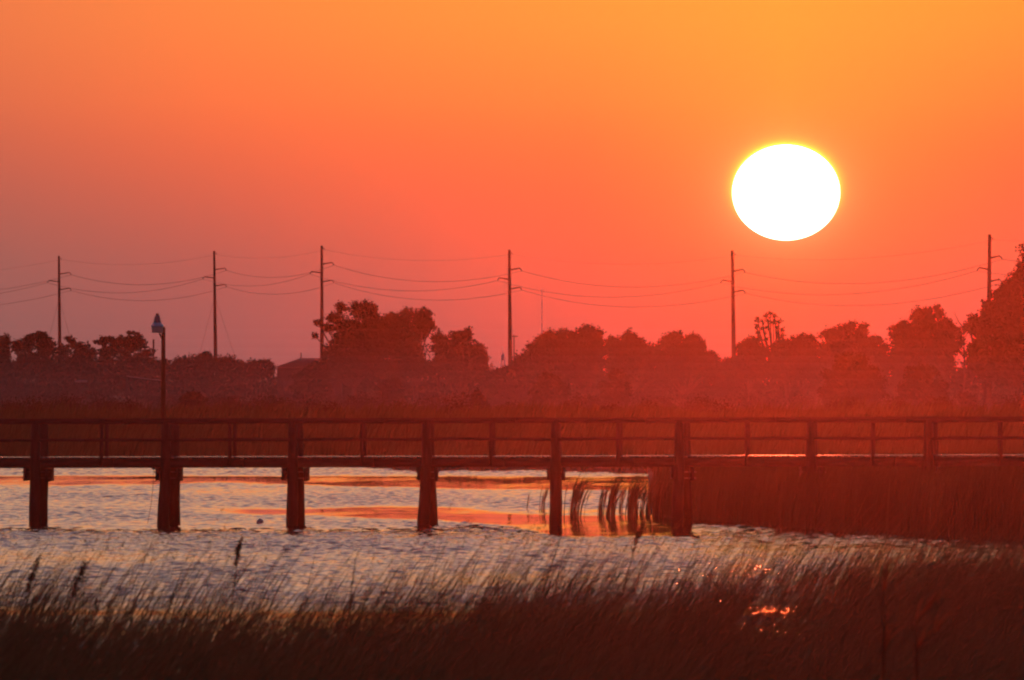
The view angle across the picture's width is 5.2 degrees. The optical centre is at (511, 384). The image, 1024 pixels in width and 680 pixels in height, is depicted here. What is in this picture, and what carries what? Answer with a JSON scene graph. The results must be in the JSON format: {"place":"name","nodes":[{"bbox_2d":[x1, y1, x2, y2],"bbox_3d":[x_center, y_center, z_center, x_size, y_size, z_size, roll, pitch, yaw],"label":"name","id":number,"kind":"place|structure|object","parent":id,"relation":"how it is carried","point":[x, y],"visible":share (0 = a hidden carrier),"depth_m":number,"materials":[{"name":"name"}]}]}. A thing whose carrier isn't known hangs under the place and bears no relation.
{"place":"outdoors","nodes":[
{"label":"outdoors","id":0,"kind":"place"},
{"bbox_2d":[0,385,1023,473],"bbox_3d":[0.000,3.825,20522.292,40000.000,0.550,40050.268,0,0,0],"label":"ground","id":1,"kind":"structure","parent":0,"point":[606,469],"depth_m":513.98,"materials":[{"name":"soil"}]},
{"bbox_2d":[0,332,13,400],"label":"round tree","id":2,"kind":"object","parent":1,"relation":"on","point":[6,364],"visible":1,"depth_m":1299.36,"materials":[{"name":"green plant"}]},
{"bbox_2d":[10,333,36,389],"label":"round tree","id":3,"kind":"object","parent":1,"relation":"on","point":[24,345],"visible":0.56,"depth_m":1329.22,"materials":[{"name":"green plant"}]},
{"bbox_2d":[23,330,63,391],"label":"round tree","id":4,"kind":"object","parent":1,"relation":"on","point":[45,346],"visible":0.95,"depth_m":1309.26,"materials":[{"name":"green plant"}]},
{"bbox_2d":[47,256,70,358],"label":"power pole","id":5,"kind":"object","parent":1,"relation":"on","point":[59,314],"visible":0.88,"depth_m":2042.14,"materials":[{"name":"wood"}]},
{"bbox_2d":[0,283,999,306],"bbox_3d":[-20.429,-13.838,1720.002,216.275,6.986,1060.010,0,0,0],"label":"power cable","id":6,"kind":"object","parent":5,"relation":"attached to","point":[541,295],"visible":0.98,"depth_m":1683.06,"materials":[{"name":"black metal"}]},
{"bbox_2d":[0,271,1006,296],"bbox_3d":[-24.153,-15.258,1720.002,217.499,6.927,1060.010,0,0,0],"label":"power cable","id":7,"kind":"object","parent":5,"relation":"attached to","point":[551,292],"visible":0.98,"depth_m":1673.48,"materials":[{"name":"black metal"}]},
{"bbox_2d":[0,259,1012,289],"bbox_3d":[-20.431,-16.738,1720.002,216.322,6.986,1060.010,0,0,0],"label":"power cable","id":8,"kind":"object","parent":5,"relation":"attached to","point":[546,277],"visible":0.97,"depth_m":1699.95,"materials":[{"name":"black metal"}]},
{"bbox_2d":[2,240,1012,269],"bbox_3d":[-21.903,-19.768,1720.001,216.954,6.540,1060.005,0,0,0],"label":"power cable","id":9,"kind":"object","parent":5,"relation":"attached to","point":[539,258],"visible":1,"depth_m":1708.95,"materials":[{"name":"black metal"}]},
{"bbox_2d":[51,334,76,382],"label":"tree","id":10,"kind":"object","parent":1,"relation":"on","point":[66,349],"visible":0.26,"depth_m":1324.50,"materials":[{"name":"green plant"}]},
{"bbox_2d":[61,340,101,402],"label":"round tree","id":11,"kind":"object","parent":1,"relation":"on","point":[82,355],"visible":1,"depth_m":1298.99,"materials":[{"name":"green plant"}]},
{"bbox_2d":[92,335,118,395],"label":"round tree","id":12,"kind":"object","parent":1,"relation":"on","point":[105,350],"visible":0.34,"depth_m":1334.28,"materials":[{"name":"green plant"}]},
{"bbox_2d":[112,330,154,400],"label":"tree","id":13,"kind":"object","parent":1,"relation":"on","point":[129,345],"visible":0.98,"depth_m":1309.74,"materials":[{"name":"green plant"}]},
{"bbox_2d":[126,376,160,405],"bbox_3d":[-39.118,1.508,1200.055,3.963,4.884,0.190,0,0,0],"label":"guard rail","id":14,"kind":"object","parent":1,"relation":"on","point":[144,386],"visible":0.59,"depth_m":1200.05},
{"bbox_2d":[142,348,159,399],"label":"pine tree","id":15,"kind":"object","parent":1,"relation":"on","point":[152,351],"visible":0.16,"depth_m":1329.88,"materials":[{"name":"green plant"}]},
{"bbox_2d":[178,388,208,408],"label":"round bush","id":16,"kind":"object","parent":1,"relation":"on","point":[189,397],"visible":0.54,"depth_m":1064.45,"materials":[{"name":"green plant"}]},
{"bbox_2d":[167,349,245,399],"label":"spreading tree","id":17,"kind":"object","parent":1,"relation":"on","point":[207,369],"visible":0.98,"depth_m":1288.74,"materials":[{"name":"green plant"}]},
{"bbox_2d":[200,251,234,357],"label":"power pole","id":18,"kind":"object","parent":1,"relation":"on","point":[214,310],"visible":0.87,"depth_m":1999.60,"materials":[{"name":"wood"}]},
{"bbox_2d":[241,357,277,400],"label":"tree","id":19,"kind":"object","parent":1,"relation":"on","point":[262,370],"visible":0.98,"depth_m":1289.38,"materials":[{"name":"green plant"}]},
{"bbox_2d":[276,353,341,404],"bbox_3d":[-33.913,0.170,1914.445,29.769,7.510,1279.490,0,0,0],"label":"house","id":20,"kind":"structure","parent":1,"relation":"on","point":[284,371],"depth_m":1275.30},
{"bbox_2d":[283,381,293,393],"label":"window","id":21,"kind":"structure","parent":20,"relation":"in","point":[285,383],"depth_m":1275.17,"materials":[{"name":"black glass"}]},
{"bbox_2d":[328,381,334,393],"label":"window","id":22,"kind":"structure","parent":20,"relation":"in","point":[333,382],"depth_m":1275.17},
{"bbox_2d":[310,246,333,357],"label":"power pole","id":23,"kind":"object","parent":1,"relation":"on","point":[321,299],"visible":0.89,"depth_m":1845.77,"materials":[{"name":"wood"}]},
{"bbox_2d":[311,299,437,404],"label":"spreading tree","id":24,"kind":"object","parent":1,"relation":"on","point":[372,342],"visible":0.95,"depth_m":1269.25,"materials":[{"name":"green plant"}]},
{"bbox_2d":[437,328,439,395],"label":"chimney pipe","id":25,"kind":"object","parent":1,"relation":"on","point":[438,381],"visible":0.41,"depth_m":1299.86,"materials":[{"name":"grey metal"}]},
{"bbox_2d":[428,325,494,396],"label":"spreading tree","id":26,"kind":"object","parent":1,"relation":"on","point":[460,360],"visible":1,"depth_m":1261.07,"materials":[{"name":"green plant"}]},
{"bbox_2d":[469,387,488,408],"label":"round bush","id":27,"kind":"object","parent":1,"relation":"on","point":[481,398],"visible":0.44,"depth_m":1094.80,"materials":[{"name":"green plant"}]},
{"bbox_2d":[500,353,504,367],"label":"water tower","id":28,"kind":"structure","parent":1,"relation":"on","point":[502,357],"depth_m":3599.82,"materials":[{"name":"metal"}]},
{"bbox_2d":[0,355,1017,406],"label":"thicket","id":29,"kind":"object","parent":1,"relation":"on","point":[107,380],"visible":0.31,"depth_m":1304.39,"materials":[{"name":"green plant"}]},
{"bbox_2d":[498,250,521,365],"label":"power pole","id":30,"kind":"object","parent":1,"relation":"on","point":[509,314],"visible":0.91,"depth_m":1713.92,"materials":[{"name":"wood"}]},
{"bbox_2d":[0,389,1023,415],"bbox_3d":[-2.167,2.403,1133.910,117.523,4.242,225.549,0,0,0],"label":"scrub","id":31,"kind":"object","parent":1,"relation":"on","point":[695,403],"visible":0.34,"depth_m":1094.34,"materials":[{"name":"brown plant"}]},
{"bbox_2d":[512,335,517,358],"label":"utility pole","id":32,"kind":"object","parent":1,"relation":"on","point":[513,336],"visible":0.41,"depth_m":2299.95,"materials":[{"name":"brown wood"}]},
{"bbox_2d":[526,369,572,407],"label":"round bush","id":33,"kind":"object","parent":1,"relation":"on","point":[548,387],"visible":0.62,"depth_m":1144.11,"materials":[{"name":"green plant"}]},
{"bbox_2d":[509,323,609,395],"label":"spreading tree","id":34,"kind":"object","parent":1,"relation":"on","point":[575,357],"visible":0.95,"depth_m":1273.59,"materials":[{"name":"green plant"}]},
{"bbox_2d":[592,368,632,407],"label":"round bush","id":35,"kind":"object","parent":1,"relation":"on","point":[616,387],"visible":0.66,"depth_m":1154.10,"materials":[{"name":"green plant"}]},
{"bbox_2d":[603,327,657,397],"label":"spreading tree","id":36,"kind":"object","parent":1,"relation":"on","point":[628,354],"visible":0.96,"depth_m":1283.93,"materials":[{"name":"green plant"}]},
{"bbox_2d":[644,330,722,401],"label":"spreading tree","id":37,"kind":"object","parent":1,"relation":"on","point":[681,363],"visible":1,"depth_m":1274.27,"materials":[{"name":"green plant"}]},
{"bbox_2d":[711,356,739,404],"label":"round bush","id":38,"kind":"object","parent":1,"relation":"on","point":[728,381],"visible":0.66,"depth_m":1289.47,"materials":[{"name":"green plant"}]},
{"bbox_2d":[720,250,745,358],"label":"power pole","id":39,"kind":"object","parent":1,"relation":"on","point":[733,336],"visible":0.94,"depth_m":1573.42,"materials":[{"name":"wood"}]},
{"bbox_2d":[727,334,773,400],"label":"round tree","id":40,"kind":"object","parent":1,"relation":"on","point":[749,362],"visible":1,"depth_m":1288.96,"materials":[{"name":"green plant"}]},
{"bbox_2d":[754,311,786,401],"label":"airy pine","id":41,"kind":"object","parent":1,"relation":"on","point":[778,335],"visible":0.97,"depth_m":1309.93,"materials":[{"name":"green plant"}]},
{"bbox_2d":[762,335,804,406],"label":"round tree","id":42,"kind":"object","parent":1,"relation":"on","point":[780,349],"visible":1,"depth_m":1289.35,"materials":[{"name":"green plant"}]},
{"bbox_2d":[782,331,818,396],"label":"round tree","id":43,"kind":"object","parent":1,"relation":"on","point":[803,350],"visible":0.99,"depth_m":1279.36,"materials":[{"name":"green plant"}]},
{"bbox_2d":[809,319,884,381],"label":"spreading tree","id":44,"kind":"object","parent":1,"relation":"on","point":[841,339],"visible":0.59,"depth_m":1269.47,"materials":[{"name":"green plant"}]},
{"bbox_2d":[814,349,888,409],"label":"round bush","id":45,"kind":"object","parent":1,"relation":"on","point":[854,378],"visible":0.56,"depth_m":1123.99,"materials":[{"name":"green plant"}]},
{"bbox_2d":[867,333,890,377],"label":"round tree","id":46,"kind":"object","parent":1,"relation":"on","point":[880,340],"visible":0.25,"depth_m":1289.45,"materials":[{"name":"green plant"}]},
{"bbox_2d":[891,361,949,407],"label":"round bush","id":47,"kind":"object","parent":1,"relation":"on","point":[919,384],"visible":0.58,"depth_m":1134.41,"materials":[{"name":"green plant"}]},
{"bbox_2d":[880,302,967,381],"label":"spreading tree","id":48,"kind":"object","parent":1,"relation":"on","point":[926,341],"visible":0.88,"depth_m":1264.14,"materials":[{"name":"green plant"}]},
{"bbox_2d":[953,311,971,391],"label":"bare tree","id":49,"kind":"object","parent":1,"relation":"on","point":[963,366],"visible":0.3,"depth_m":1284.93,"materials":[{"name":"brown plant"}]},
{"bbox_2d":[954,241,1023,406],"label":"evergreen tree","id":50,"kind":"object","parent":1,"relation":"on","point":[999,322],"visible":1,"depth_m":1178.82,"materials":[{"name":"green plant"}]},
{"bbox_2d":[977,234,1001,299],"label":"power pole","id":51,"kind":"object","parent":1,"relation":"on","point":[989,280],"visible":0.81,"depth_m":1390.99,"materials":[{"name":"wood"}]},
{"bbox_2d":[0,488,1023,679],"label":"tall grass","id":52,"kind":"structure","parent":0,"point":[217,662],"depth_m":144.96,"materials":[{"name":"plant"}]},
{"bbox_2d":[0,467,1023,679],"bbox_3d":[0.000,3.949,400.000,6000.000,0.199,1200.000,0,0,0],"label":"water","id":53,"kind":"structure","parent":0,"point":[383,503],"depth_m":298.26,"materials":[{"name":"grey liquid"}]},
{"bbox_2d":[21,554,42,632],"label":"reed stalk","id":54,"kind":"object","parent":53,"relation":"on","point":[32,575],"visible":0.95,"depth_m":149.99,"materials":[{"name":"plant"}]},
{"bbox_2d":[59,560,88,637],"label":"reed stalk","id":55,"kind":"object","parent":53,"relation":"on","point":[78,577],"visible":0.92,"depth_m":149.99,"materials":[{"name":"plant"}]},
{"bbox_2d":[77,567,113,637],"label":"reed stalk","id":56,"kind":"object","parent":53,"relation":"on","point":[98,594],"visible":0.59,"depth_m":149.99,"materials":[{"name":"plant"}]},
{"bbox_2d":[227,536,243,651],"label":"reed stalk","id":57,"kind":"object","parent":53,"relation":"on","point":[237,550],"visible":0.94,"depth_m":149.99,"materials":[{"name":"plant"}]},
{"bbox_2d":[256,518,263,523],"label":"mooring buoy","id":58,"kind":"object","parent":53,"relation":"on","point":[259,520],"visible":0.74,"depth_m":318.04,"materials":[{"name":"plastic"}]},
{"bbox_2d":[341,558,356,676],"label":"reed stalk","id":59,"kind":"object","parent":53,"relation":"on","point":[350,603],"visible":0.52,"depth_m":149.99,"materials":[{"name":"plant"}]},
{"bbox_2d":[0,416,1023,526],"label":"footbridge","id":60,"kind":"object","parent":53,"relation":"in","point":[38,465],"visible":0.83,"depth_m":313.04,"materials":[{"name":"wood"}]},
{"bbox_2d":[147,467,156,523],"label":"fishing line","id":61,"kind":"object","parent":60,"relation":"hanging from","point":[152,490],"visible":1,"depth_m":313.00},
{"bbox_2d":[151,313,165,455],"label":"lamp post","id":62,"kind":"object","parent":60,"relation":"on","point":[157,325],"visible":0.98,"depth_m":317.19,"materials":[{"name":"metal"}]},
{"bbox_2d":[539,481,549,510],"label":"reed tuft","id":63,"kind":"object","parent":53,"relation":"on","point":[544,498],"visible":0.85,"depth_m":350.41,"materials":[{"name":"plant"}]},
{"bbox_2d":[537,531,563,610],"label":"reed stalk","id":64,"kind":"object","parent":53,"relation":"on","point":[550,568],"visible":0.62,"depth_m":171.99,"materials":[{"name":"plant"}]},
{"bbox_2d":[564,473,595,516],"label":"reed tuft","id":65,"kind":"object","parent":53,"relation":"on","point":[576,498],"visible":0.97,"depth_m":334.29,"materials":[{"name":"plant"}]},
{"bbox_2d":[597,478,612,514],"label":"reed tuft","id":66,"kind":"object","parent":53,"relation":"on","point":[600,511],"visible":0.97,"depth_m":340.25,"materials":[{"name":"plant"}]},
{"bbox_2d":[603,475,624,515],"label":"reed tuft","id":67,"kind":"object","parent":53,"relation":"on","point":[612,504],"visible":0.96,"depth_m":337.65,"materials":[{"name":"plant"}]},
{"bbox_2d":[618,481,629,512],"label":"reed tuft","id":68,"kind":"object","parent":53,"relation":"on","point":[620,506],"visible":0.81,"depth_m":345.67,"materials":[{"name":"plant"}]},
{"bbox_2d":[618,517,646,612],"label":"reed stalk","id":69,"kind":"object","parent":53,"relation":"on","point":[639,535],"visible":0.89,"depth_m":171.99,"materials":[{"name":"plant"}]},
{"bbox_2d":[625,471,649,516],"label":"reed tuft","id":70,"kind":"object","parent":53,"relation":"on","point":[632,499],"visible":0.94,"depth_m":335.89,"materials":[{"name":"plant"}]},
{"bbox_2d":[637,475,654,514],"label":"reed tuft","id":71,"kind":"object","parent":53,"relation":"on","point":[642,498],"visible":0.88,"depth_m":340.45,"materials":[{"name":"plant"}]},
{"bbox_2d":[643,470,665,515],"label":"reed tuft","id":72,"kind":"object","parent":53,"relation":"on","point":[650,498],"visible":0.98,"depth_m":339.49,"materials":[{"name":"plant"}]},
{"bbox_2d":[652,469,672,515],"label":"reed tuft","id":73,"kind":"object","parent":53,"relation":"on","point":[655,509],"visible":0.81,"depth_m":337.64,"materials":[{"name":"plant"}]},
{"bbox_2d":[0,0,1023,384],"label":"sky","id":74,"kind":"structure","parent":0,"point":[624,138],"materials":[{"name":"orange"}]},
{"bbox_2d":[649,471,1001,537],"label":"bank","id":75,"kind":"structure","parent":0,"point":[651,474],"depth_m":443.34,"materials":[{"name":"brown soil"}]},
{"bbox_2d":[652,433,1023,540],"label":"bank reeds","id":76,"kind":"object","parent":75,"relation":"on","point":[736,490],"visible":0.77,"depth_m":306.57,"materials":[{"name":"brown plant"}]},
{"bbox_2d":[876,553,902,679],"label":"reed stalk","id":77,"kind":"object","parent":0,"point":[885,572],"visible":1,"depth_m":111.99,"materials":[{"name":"plant"}]},
{"bbox_2d":[884,605,919,679],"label":"reed stalk","id":78,"kind":"object","parent":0,"point":[887,639],"visible":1,"depth_m":111.99,"materials":[{"name":"plant"}]}
]}

